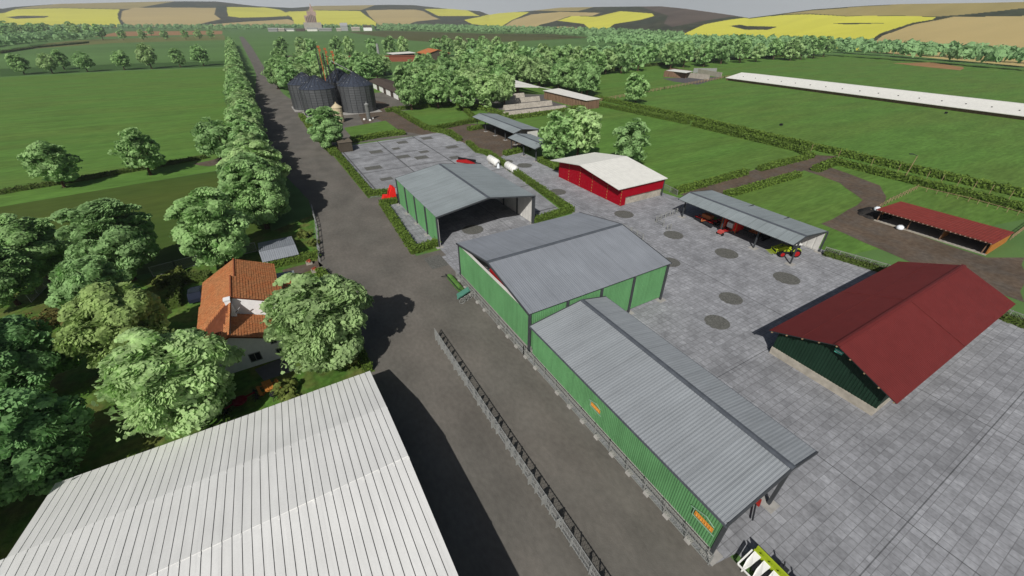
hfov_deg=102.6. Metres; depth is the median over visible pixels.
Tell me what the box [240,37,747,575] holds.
road
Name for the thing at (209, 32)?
broadleaf tree
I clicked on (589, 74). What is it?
broadleaf tree
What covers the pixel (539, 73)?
broadleaf tree
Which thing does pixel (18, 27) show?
broadleaf tree
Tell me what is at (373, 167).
worn slab
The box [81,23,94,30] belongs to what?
broadleaf tree
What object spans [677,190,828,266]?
implement shed
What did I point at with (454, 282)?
green roller
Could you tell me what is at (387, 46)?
broadleaf tree
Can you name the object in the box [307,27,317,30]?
village house
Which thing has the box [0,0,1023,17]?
sky
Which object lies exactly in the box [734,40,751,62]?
broadleaf tree
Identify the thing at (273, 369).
patio
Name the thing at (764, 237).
orange cultivator
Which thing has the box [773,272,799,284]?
cobble roundel
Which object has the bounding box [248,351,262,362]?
window
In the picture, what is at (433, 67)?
broadleaf tree
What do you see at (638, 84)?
broadleaf tree
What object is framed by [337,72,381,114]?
grain silo
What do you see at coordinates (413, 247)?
hedge
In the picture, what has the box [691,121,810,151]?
hedge
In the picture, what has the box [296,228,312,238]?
shrub
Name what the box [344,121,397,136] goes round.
grass
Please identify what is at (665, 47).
broadleaf tree
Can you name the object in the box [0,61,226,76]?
grass strip
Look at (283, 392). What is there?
shrub
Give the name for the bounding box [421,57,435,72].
broadleaf tree
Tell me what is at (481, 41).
broadleaf tree
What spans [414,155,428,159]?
worn slab
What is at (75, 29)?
broadleaf tree
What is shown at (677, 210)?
pipe barrier
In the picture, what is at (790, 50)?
broadleaf tree
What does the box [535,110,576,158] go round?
broadleaf tree
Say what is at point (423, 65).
broadleaf tree
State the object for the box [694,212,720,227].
disc harrow
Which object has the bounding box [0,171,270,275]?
olive meadow
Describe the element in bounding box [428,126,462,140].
hedge
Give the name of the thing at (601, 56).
broadleaf tree
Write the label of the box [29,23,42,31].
broadleaf tree
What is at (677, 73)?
cattle shed
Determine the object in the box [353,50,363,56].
broadleaf tree
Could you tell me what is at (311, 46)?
broadleaf tree
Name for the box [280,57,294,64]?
broadleaf tree
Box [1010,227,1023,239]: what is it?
rail fence
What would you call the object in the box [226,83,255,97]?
broadleaf tree
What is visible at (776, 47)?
broadleaf tree
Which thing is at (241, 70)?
broadleaf tree
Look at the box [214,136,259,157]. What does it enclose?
broadleaf tree
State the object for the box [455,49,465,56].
broadleaf tree
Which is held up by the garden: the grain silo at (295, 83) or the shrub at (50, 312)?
the shrub at (50, 312)
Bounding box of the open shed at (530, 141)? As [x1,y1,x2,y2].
[507,133,554,161]
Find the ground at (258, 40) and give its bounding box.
[0,26,1023,575]
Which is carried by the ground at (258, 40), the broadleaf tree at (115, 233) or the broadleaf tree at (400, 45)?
the broadleaf tree at (400, 45)
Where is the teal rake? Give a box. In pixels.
[456,287,475,303]
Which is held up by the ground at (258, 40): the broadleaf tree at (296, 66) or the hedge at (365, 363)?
the broadleaf tree at (296, 66)
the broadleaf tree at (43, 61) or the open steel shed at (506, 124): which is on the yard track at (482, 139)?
the open steel shed at (506, 124)
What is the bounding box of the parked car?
[187,285,201,303]
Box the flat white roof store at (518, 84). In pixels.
[514,80,548,92]
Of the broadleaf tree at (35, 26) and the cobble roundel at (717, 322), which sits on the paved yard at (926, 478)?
the cobble roundel at (717, 322)
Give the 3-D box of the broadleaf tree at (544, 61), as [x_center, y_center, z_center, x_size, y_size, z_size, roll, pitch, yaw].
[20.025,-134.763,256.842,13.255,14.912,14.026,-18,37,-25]
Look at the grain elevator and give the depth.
182.86 m
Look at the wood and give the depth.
690.84 m
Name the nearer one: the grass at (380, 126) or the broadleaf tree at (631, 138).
the broadleaf tree at (631, 138)
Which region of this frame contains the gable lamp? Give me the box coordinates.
[834,347,843,354]
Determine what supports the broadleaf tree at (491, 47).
on the ground at (258, 40)
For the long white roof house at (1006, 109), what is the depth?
209.60 m
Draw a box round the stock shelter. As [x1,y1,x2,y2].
[874,201,1014,255]
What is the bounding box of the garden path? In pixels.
[282,261,321,273]
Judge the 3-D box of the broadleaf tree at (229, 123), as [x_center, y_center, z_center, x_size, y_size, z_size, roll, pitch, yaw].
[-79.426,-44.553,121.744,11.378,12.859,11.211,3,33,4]
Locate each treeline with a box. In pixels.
[2,23,684,37]
[586,33,1023,62]
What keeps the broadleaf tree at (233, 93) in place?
on the ground at (258, 40)
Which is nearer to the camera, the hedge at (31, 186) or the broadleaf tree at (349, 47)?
the hedge at (31, 186)
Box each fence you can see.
[26,276,52,302]
[148,242,257,276]
[311,205,319,261]
[434,328,599,575]
[455,269,713,564]
[599,75,729,100]
[825,247,890,266]
[871,185,918,209]
[917,186,1023,214]
[1006,309,1023,318]
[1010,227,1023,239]
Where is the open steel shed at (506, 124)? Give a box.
[473,113,538,144]
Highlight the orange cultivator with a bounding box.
[743,229,770,240]
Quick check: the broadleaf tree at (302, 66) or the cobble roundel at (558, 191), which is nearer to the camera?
the cobble roundel at (558, 191)
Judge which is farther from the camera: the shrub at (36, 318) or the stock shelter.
the stock shelter
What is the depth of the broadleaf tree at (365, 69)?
272.04 m
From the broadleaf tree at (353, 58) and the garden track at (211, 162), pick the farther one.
the broadleaf tree at (353, 58)
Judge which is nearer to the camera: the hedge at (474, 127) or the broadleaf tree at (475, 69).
the hedge at (474, 127)
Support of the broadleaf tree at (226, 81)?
on the ground at (258, 40)
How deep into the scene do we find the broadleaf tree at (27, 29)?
848.36 m
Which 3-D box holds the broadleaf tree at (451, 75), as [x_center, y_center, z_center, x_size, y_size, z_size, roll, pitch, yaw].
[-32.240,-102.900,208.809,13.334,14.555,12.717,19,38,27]
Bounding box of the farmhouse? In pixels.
[197,258,293,372]
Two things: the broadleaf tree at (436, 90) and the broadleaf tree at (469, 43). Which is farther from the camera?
the broadleaf tree at (469, 43)
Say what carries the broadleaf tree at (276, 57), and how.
on the ground at (258, 40)
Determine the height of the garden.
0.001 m
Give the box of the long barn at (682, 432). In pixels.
[529,296,818,565]
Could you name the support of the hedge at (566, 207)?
on the meadow at (980, 146)
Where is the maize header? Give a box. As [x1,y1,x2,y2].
[737,545,788,575]
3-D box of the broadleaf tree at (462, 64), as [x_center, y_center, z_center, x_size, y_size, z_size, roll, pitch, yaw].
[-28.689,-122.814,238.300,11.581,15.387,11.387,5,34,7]
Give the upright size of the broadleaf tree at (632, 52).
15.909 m
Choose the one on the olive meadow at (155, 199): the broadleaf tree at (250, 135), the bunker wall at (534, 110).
the broadleaf tree at (250, 135)
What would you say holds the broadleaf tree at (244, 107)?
on the ground at (258, 40)
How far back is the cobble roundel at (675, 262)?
72.13 m
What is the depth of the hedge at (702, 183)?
104.94 m
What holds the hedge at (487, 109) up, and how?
on the meadow at (980, 146)
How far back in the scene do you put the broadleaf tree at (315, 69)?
258.21 m
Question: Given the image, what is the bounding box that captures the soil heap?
[857,207,891,219]
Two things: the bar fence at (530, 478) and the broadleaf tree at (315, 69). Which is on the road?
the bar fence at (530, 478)
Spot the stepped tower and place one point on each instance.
(310, 19)
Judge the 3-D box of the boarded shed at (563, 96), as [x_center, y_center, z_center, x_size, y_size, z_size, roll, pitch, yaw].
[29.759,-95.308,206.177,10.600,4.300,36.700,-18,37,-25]
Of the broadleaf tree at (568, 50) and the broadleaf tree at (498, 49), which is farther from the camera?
the broadleaf tree at (568, 50)
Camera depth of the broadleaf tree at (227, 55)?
347.67 m
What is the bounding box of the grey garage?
[258,236,298,262]
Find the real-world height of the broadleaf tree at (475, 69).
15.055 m
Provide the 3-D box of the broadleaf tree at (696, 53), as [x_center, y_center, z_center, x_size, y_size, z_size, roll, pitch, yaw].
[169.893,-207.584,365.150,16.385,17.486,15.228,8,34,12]
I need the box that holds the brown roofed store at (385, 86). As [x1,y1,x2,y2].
[369,78,400,100]
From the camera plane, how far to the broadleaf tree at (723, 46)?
372.76 m
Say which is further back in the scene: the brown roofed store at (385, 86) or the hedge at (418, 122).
the brown roofed store at (385, 86)
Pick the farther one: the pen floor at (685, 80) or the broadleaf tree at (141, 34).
the broadleaf tree at (141, 34)
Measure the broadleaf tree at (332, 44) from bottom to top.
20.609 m
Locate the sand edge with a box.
[896,62,963,69]
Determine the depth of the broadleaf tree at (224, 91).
177.30 m
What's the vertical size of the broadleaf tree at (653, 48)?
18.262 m
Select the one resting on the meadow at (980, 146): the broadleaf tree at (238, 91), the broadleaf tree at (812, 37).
the broadleaf tree at (812, 37)
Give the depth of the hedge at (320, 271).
67.70 m
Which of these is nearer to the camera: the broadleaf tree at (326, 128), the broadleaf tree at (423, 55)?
the broadleaf tree at (326, 128)
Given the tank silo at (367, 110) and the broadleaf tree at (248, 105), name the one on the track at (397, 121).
the tank silo at (367, 110)
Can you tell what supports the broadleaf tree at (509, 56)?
on the meadow at (980, 146)
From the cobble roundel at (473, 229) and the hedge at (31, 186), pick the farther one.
the hedge at (31, 186)
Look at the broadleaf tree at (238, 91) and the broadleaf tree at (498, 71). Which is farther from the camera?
the broadleaf tree at (498, 71)
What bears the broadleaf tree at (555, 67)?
on the meadow at (980, 146)
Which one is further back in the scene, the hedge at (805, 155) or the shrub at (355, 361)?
the hedge at (805, 155)
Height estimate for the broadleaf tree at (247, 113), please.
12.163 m
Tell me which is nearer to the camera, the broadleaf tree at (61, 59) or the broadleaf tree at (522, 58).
the broadleaf tree at (522, 58)
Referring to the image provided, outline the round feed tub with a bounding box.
[896,225,903,229]
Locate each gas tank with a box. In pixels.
[487,155,499,167]
[504,161,517,172]
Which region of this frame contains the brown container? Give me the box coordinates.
[336,138,352,152]
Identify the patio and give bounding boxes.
[255,358,295,380]
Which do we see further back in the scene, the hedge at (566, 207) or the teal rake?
the hedge at (566, 207)
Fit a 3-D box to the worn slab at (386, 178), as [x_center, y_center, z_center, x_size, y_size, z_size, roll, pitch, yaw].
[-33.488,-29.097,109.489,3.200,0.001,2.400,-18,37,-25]
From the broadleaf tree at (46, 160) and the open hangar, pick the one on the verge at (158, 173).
the broadleaf tree at (46, 160)
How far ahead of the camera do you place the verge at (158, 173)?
107.23 m
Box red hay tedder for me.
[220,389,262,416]
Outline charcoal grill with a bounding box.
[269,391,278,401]
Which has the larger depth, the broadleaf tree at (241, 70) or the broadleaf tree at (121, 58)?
the broadleaf tree at (121, 58)
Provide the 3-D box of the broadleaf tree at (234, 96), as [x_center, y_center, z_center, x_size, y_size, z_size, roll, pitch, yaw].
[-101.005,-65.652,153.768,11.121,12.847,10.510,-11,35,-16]
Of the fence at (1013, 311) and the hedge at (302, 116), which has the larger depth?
the hedge at (302, 116)
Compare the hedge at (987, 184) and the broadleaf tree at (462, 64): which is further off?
the broadleaf tree at (462, 64)
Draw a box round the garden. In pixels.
[0,215,364,566]
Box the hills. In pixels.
[0,1,1023,65]
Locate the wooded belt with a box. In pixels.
[466,37,822,58]
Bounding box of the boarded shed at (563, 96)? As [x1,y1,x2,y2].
[543,88,599,108]
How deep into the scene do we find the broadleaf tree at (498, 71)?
217.23 m
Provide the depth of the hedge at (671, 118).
178.82 m
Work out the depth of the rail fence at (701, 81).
254.84 m
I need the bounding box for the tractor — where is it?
[766,243,802,257]
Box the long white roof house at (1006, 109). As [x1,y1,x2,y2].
[726,72,1023,119]
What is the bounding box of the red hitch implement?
[752,499,761,520]
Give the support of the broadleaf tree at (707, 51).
on the meadow at (980, 146)
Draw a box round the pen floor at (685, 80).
[663,77,719,84]
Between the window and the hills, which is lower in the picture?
the window
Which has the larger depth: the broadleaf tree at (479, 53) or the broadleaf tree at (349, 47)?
the broadleaf tree at (349, 47)
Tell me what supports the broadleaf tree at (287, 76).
on the ground at (258, 40)
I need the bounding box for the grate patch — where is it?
[424,255,447,268]
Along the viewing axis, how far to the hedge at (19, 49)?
585.14 m
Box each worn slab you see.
[364,165,381,170]
[369,150,382,153]
[380,177,392,180]
[396,154,409,158]
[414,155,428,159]
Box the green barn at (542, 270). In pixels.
[456,212,671,355]
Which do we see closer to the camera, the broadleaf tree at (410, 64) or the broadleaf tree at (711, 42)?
the broadleaf tree at (410, 64)
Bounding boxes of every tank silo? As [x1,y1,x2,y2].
[331,102,344,121]
[364,103,370,119]
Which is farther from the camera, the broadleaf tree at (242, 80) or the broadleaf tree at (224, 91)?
the broadleaf tree at (242, 80)
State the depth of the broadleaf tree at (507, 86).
190.55 m
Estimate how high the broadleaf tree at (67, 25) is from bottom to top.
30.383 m
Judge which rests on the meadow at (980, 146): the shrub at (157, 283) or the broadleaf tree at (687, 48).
the broadleaf tree at (687, 48)
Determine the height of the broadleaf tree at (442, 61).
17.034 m
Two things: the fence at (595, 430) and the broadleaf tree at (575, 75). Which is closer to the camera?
the fence at (595, 430)
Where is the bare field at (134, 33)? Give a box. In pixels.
[95,31,221,36]
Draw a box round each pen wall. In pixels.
[688,73,709,79]
[693,68,716,72]
[698,69,721,77]
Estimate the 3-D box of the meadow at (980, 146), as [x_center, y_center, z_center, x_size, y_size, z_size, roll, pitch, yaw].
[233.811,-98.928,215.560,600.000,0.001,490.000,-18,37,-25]
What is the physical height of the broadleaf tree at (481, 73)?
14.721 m
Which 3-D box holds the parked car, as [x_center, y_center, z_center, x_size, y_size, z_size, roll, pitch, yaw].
[-48.385,0.817,62.837,1.800,1.490,4.200,-18,37,-25]
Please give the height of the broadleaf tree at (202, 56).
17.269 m
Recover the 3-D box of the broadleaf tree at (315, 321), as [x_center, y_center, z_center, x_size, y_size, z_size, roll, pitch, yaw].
[-21.968,3.997,47.518,11.121,13.474,12.878,21,39,28]
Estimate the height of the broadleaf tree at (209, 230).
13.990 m
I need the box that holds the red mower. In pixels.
[456,157,480,163]
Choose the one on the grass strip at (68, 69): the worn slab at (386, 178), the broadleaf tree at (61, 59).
the broadleaf tree at (61, 59)
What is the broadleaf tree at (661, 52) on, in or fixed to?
on the meadow at (980, 146)
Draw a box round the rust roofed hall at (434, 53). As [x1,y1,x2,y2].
[417,48,450,59]
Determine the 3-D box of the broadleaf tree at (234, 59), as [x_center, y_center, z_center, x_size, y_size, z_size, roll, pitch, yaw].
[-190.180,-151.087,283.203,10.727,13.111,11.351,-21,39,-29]
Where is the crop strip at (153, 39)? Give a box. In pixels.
[33,35,224,48]
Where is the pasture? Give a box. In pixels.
[0,68,227,188]
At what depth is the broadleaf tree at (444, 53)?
284.33 m
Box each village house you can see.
[268,28,278,31]
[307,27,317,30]
[318,28,331,30]
[340,23,347,30]
[351,27,359,30]
[363,25,371,30]
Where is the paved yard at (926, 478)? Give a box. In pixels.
[398,152,1023,575]
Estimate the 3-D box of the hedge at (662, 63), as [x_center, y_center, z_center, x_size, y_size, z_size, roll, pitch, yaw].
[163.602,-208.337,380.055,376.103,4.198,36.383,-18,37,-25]
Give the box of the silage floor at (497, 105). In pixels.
[472,94,579,112]
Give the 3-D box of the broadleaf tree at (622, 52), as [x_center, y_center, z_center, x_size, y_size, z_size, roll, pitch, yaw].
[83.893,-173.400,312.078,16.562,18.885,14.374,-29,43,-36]
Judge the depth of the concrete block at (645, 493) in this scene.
36.97 m
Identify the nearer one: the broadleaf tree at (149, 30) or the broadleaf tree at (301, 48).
the broadleaf tree at (301, 48)
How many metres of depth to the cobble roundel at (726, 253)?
74.88 m
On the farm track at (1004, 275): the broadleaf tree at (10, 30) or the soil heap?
the soil heap
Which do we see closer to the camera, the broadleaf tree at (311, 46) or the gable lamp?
the gable lamp
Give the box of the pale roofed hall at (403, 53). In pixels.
[388,51,414,54]
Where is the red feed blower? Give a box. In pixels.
[382,185,396,197]
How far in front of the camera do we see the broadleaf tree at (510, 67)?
264.92 m
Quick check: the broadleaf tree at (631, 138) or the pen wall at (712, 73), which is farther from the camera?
the pen wall at (712, 73)
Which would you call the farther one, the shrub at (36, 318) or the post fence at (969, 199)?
the post fence at (969, 199)
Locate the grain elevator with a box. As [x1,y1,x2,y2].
[316,46,351,84]
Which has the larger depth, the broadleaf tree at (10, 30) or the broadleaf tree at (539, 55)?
the broadleaf tree at (10, 30)
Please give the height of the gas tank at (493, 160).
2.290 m
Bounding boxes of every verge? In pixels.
[0,156,218,206]
[334,156,370,197]
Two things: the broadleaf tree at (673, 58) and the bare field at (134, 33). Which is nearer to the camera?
the broadleaf tree at (673, 58)
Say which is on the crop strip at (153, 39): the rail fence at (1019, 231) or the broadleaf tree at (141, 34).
the broadleaf tree at (141, 34)
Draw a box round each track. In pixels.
[194,157,222,165]
[359,101,435,134]
[447,124,524,156]
[681,155,1023,301]
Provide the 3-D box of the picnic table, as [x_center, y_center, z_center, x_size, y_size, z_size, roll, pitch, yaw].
[-28.046,11.483,47.322,2.299,0.819,1.922,-24,40,-32]
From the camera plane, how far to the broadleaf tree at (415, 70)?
219.87 m
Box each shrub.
[4,312,44,333]
[30,305,62,328]
[151,274,169,288]
[165,265,184,274]
[270,378,299,400]
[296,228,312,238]
[306,238,319,246]
[341,356,358,365]
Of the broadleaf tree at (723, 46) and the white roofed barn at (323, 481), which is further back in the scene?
the broadleaf tree at (723, 46)
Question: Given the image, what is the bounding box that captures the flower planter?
[305,259,312,264]
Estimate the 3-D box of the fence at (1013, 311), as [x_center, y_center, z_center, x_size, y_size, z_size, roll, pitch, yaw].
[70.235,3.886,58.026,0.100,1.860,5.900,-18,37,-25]
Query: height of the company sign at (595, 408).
1.101 m
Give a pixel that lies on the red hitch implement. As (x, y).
(758, 503)
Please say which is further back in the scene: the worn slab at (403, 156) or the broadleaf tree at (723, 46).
the broadleaf tree at (723, 46)
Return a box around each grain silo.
[287,72,310,111]
[298,75,344,117]
[324,68,347,105]
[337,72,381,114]
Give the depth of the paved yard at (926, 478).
43.87 m
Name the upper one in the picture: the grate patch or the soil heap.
the soil heap
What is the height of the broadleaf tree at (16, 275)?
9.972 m
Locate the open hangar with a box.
[395,163,535,248]
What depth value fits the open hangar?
84.62 m
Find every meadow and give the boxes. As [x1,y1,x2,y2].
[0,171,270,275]
[352,54,1023,254]
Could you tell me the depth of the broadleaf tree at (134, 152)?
107.01 m
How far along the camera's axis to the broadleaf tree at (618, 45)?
348.36 m
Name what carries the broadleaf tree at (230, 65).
on the ground at (258, 40)
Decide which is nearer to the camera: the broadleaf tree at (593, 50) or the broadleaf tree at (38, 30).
the broadleaf tree at (593, 50)
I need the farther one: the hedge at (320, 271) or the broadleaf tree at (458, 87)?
the broadleaf tree at (458, 87)
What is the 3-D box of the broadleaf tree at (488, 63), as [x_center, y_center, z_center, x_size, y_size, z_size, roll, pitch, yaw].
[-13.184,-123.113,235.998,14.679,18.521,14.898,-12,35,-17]
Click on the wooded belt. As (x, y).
(696, 44)
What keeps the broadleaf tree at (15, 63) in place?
on the grass strip at (68, 69)
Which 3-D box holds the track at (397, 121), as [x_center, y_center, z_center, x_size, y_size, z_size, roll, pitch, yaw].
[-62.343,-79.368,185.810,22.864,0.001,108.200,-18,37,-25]
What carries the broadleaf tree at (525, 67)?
on the meadow at (980, 146)
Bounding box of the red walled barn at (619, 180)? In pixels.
[550,152,667,205]
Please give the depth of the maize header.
31.59 m
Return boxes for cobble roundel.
[462,225,483,233]
[517,163,531,167]
[551,189,565,194]
[614,210,633,217]
[663,231,682,238]
[665,257,679,266]
[704,315,729,329]
[715,248,738,258]
[719,292,742,304]
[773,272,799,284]
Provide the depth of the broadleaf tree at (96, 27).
775.83 m
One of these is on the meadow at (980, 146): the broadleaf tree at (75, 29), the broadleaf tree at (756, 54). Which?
the broadleaf tree at (756, 54)
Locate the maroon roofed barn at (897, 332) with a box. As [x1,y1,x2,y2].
[769,261,1014,415]
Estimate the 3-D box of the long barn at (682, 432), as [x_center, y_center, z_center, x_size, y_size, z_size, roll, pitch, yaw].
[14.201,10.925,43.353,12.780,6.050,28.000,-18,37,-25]
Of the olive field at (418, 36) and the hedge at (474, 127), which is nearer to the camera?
the hedge at (474, 127)
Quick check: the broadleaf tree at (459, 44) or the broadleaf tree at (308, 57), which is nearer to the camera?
the broadleaf tree at (308, 57)
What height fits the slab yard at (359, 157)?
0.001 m
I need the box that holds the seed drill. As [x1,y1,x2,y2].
[716,219,743,235]
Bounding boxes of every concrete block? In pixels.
[625,469,632,476]
[643,489,651,497]
[662,511,670,519]
[683,535,693,544]
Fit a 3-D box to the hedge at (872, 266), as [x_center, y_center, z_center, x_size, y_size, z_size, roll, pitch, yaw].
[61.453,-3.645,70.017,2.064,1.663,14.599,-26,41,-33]
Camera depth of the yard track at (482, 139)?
147.37 m
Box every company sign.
[589,399,600,416]
[691,505,713,536]
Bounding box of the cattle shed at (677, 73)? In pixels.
[663,68,692,77]
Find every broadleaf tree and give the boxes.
[0,23,8,29]
[0,213,79,281]
[0,245,43,308]
[0,314,82,393]
[0,387,95,506]
[4,53,30,73]
[6,29,17,33]
[8,22,22,31]
[16,140,82,187]
[20,25,33,31]
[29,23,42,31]
[35,28,43,33]
[35,53,58,73]
[40,22,49,30]
[44,255,142,310]
[49,49,70,69]
[50,197,160,282]
[52,281,174,368]
[53,27,62,32]
[63,21,74,31]
[68,25,81,39]
[71,51,95,71]
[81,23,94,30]
[91,23,106,39]
[91,327,245,441]
[107,127,166,175]
[110,50,130,69]
[115,29,126,39]
[134,43,157,68]
[136,29,147,39]
[145,27,153,35]
[159,30,169,38]
[163,186,254,267]
[167,48,185,66]
[180,29,188,39]
[189,44,209,65]
[190,117,231,159]
[192,29,202,38]
[206,30,214,38]
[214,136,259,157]
[215,152,289,215]
[216,138,290,181]
[218,159,291,228]
[220,114,261,143]
[222,81,251,104]
[222,94,245,114]
[223,63,237,77]
[223,74,244,88]
[224,50,240,58]
[224,70,242,81]
[224,108,267,131]
[225,96,263,125]
[225,112,263,130]
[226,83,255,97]
[226,104,262,123]
[227,121,268,141]
[227,132,257,145]
[228,58,244,69]
[228,61,245,72]
[228,66,248,80]
[228,76,250,87]
[228,77,239,82]
[228,89,258,107]
[229,92,256,105]
[229,99,263,124]
[232,125,272,145]
[259,272,373,373]
[260,58,278,88]
[268,55,283,76]
[270,48,288,57]
[272,61,297,90]
[273,36,288,54]
[274,62,298,88]
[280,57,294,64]
[292,63,307,73]
[294,36,307,54]
[294,57,311,75]
[295,64,308,74]
[302,50,319,61]
[304,38,317,53]
[305,106,342,148]
[310,58,330,79]
[326,53,345,71]
[328,36,341,52]
[330,60,350,73]
[336,53,348,61]
[341,36,354,54]
[346,54,360,70]
[346,60,355,72]
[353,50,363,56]
[353,56,374,78]
[364,38,376,52]
[367,54,384,76]
[370,57,384,77]
[378,54,391,74]
[381,36,395,52]
[392,65,417,97]
[395,36,408,51]
[396,76,422,109]
[403,59,416,68]
[406,73,427,104]
[411,66,419,73]
[413,55,426,64]
[417,62,430,70]
[418,67,432,81]
[419,53,430,59]
[420,74,450,107]
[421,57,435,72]
[426,69,451,95]
[427,62,444,72]
[429,38,440,49]
[436,58,446,67]
[437,50,450,60]
[437,58,459,79]
[440,35,453,51]
[444,69,456,100]
[448,76,475,107]
[450,55,461,61]
[452,68,475,98]
[453,36,466,53]
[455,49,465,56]
[458,52,477,66]
[458,62,470,71]
[466,38,476,49]
[468,65,488,78]
[471,73,503,107]
[473,48,486,60]
[473,70,492,102]
[474,47,488,54]
[476,56,498,73]
[477,36,490,47]
[485,44,496,60]
[489,64,507,75]
[491,36,503,44]
[492,44,510,60]
[496,72,515,104]
[498,51,518,66]
[500,61,516,76]
[508,41,521,53]
[513,54,530,81]
[514,46,532,56]
[518,59,534,82]
[529,53,543,57]
[529,62,549,87]
[532,57,542,82]
[533,43,552,63]
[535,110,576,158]
[536,59,551,84]
[548,61,566,87]
[550,45,568,63]
[555,62,578,89]
[557,58,570,63]
[560,106,602,154]
[562,44,574,62]
[567,46,585,61]
[570,60,579,88]
[571,58,586,64]
[572,65,582,93]
[576,58,603,94]
[584,46,598,62]
[588,51,606,70]
[599,49,617,73]
[612,118,650,160]
[615,43,632,59]
[615,46,631,73]
[617,49,634,68]
[624,72,650,102]
[631,47,650,70]
[640,43,659,63]
[658,42,672,65]
[660,42,680,67]
[661,45,682,68]
[678,40,696,66]
[694,43,708,65]
[695,44,715,66]
[699,39,718,54]
[715,39,734,63]
[733,34,752,60]
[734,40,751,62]
[750,42,766,61]
[766,38,786,59]
[783,38,805,60]
[798,40,811,59]
[806,35,817,56]
[809,36,826,58]
[821,36,837,56]
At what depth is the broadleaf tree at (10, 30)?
783.04 m
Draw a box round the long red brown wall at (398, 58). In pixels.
[288,55,415,61]
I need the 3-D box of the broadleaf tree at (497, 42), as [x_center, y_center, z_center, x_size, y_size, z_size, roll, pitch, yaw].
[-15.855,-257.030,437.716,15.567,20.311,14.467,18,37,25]
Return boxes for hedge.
[0,41,88,53]
[0,154,207,194]
[165,269,211,308]
[268,249,320,267]
[298,113,336,155]
[314,267,329,276]
[330,145,387,196]
[349,129,405,142]
[357,344,374,372]
[378,196,440,254]
[384,102,479,129]
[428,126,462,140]
[456,103,508,115]
[465,140,574,222]
[467,124,483,130]
[502,146,531,155]
[504,103,600,119]
[537,155,564,169]
[594,95,1023,197]
[600,102,690,124]
[601,54,800,72]
[672,167,749,194]
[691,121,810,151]
[723,170,802,196]
[756,148,815,170]
[810,157,1023,213]
[823,248,886,271]
[999,312,1023,328]
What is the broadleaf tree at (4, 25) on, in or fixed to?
on the ground at (258, 40)
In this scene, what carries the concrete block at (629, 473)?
on the paved yard at (926, 478)
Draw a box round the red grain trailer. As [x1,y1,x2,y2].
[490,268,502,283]
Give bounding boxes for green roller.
[441,274,463,291]
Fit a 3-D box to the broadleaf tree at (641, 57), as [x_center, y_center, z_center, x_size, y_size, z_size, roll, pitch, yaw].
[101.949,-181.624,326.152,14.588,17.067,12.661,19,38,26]
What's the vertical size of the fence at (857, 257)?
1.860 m
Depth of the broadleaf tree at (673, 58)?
334.55 m
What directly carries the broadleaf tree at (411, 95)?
on the meadow at (980, 146)
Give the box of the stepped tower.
[303,5,321,29]
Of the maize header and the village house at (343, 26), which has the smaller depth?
the maize header
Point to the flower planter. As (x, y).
(308, 261)
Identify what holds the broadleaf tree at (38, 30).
on the ground at (258, 40)
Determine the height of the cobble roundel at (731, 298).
0.001 m
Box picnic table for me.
[256,379,280,395]
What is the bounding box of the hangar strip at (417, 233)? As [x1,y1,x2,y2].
[390,204,431,243]
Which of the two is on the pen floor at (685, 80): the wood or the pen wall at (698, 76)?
the pen wall at (698, 76)
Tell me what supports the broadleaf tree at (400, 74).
on the meadow at (980, 146)
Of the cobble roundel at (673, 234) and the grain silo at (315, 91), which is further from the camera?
the grain silo at (315, 91)
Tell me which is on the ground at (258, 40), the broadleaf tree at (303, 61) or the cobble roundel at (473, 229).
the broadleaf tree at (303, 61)
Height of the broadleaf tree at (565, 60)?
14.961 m
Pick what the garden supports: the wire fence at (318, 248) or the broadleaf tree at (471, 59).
the wire fence at (318, 248)
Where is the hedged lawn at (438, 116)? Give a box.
[404,106,469,124]
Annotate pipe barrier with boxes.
[655,210,670,221]
[672,206,685,214]
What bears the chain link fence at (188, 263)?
on the garden
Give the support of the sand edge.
on the meadow at (980, 146)
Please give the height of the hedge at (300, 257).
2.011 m
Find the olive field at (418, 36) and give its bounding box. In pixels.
[350,31,586,42]
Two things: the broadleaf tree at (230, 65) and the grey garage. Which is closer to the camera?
the grey garage
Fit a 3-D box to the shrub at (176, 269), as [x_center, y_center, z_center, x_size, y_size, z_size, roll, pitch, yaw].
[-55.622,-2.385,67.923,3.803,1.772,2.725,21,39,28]
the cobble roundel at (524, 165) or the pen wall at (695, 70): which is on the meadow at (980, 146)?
the pen wall at (695, 70)
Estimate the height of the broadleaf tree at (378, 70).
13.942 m
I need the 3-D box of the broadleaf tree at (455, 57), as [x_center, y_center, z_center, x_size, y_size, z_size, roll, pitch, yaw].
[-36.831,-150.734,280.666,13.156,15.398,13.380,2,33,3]
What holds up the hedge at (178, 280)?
on the garden
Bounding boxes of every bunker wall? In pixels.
[502,100,552,109]
[502,105,565,115]
[503,96,539,103]
[510,93,524,98]
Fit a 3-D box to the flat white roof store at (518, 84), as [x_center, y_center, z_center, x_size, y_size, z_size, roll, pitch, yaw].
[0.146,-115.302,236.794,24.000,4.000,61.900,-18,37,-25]
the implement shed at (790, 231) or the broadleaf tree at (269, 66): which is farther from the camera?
the broadleaf tree at (269, 66)
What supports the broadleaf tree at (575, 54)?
on the meadow at (980, 146)
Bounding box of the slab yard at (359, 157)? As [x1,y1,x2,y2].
[341,133,558,215]
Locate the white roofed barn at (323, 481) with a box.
[0,371,457,575]
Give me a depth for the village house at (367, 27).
1331.69 m
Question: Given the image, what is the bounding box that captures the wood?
[0,27,100,45]
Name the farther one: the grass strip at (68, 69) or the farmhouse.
the grass strip at (68, 69)
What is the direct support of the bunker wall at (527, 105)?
on the silage floor at (497, 105)
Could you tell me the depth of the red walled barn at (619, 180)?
98.41 m

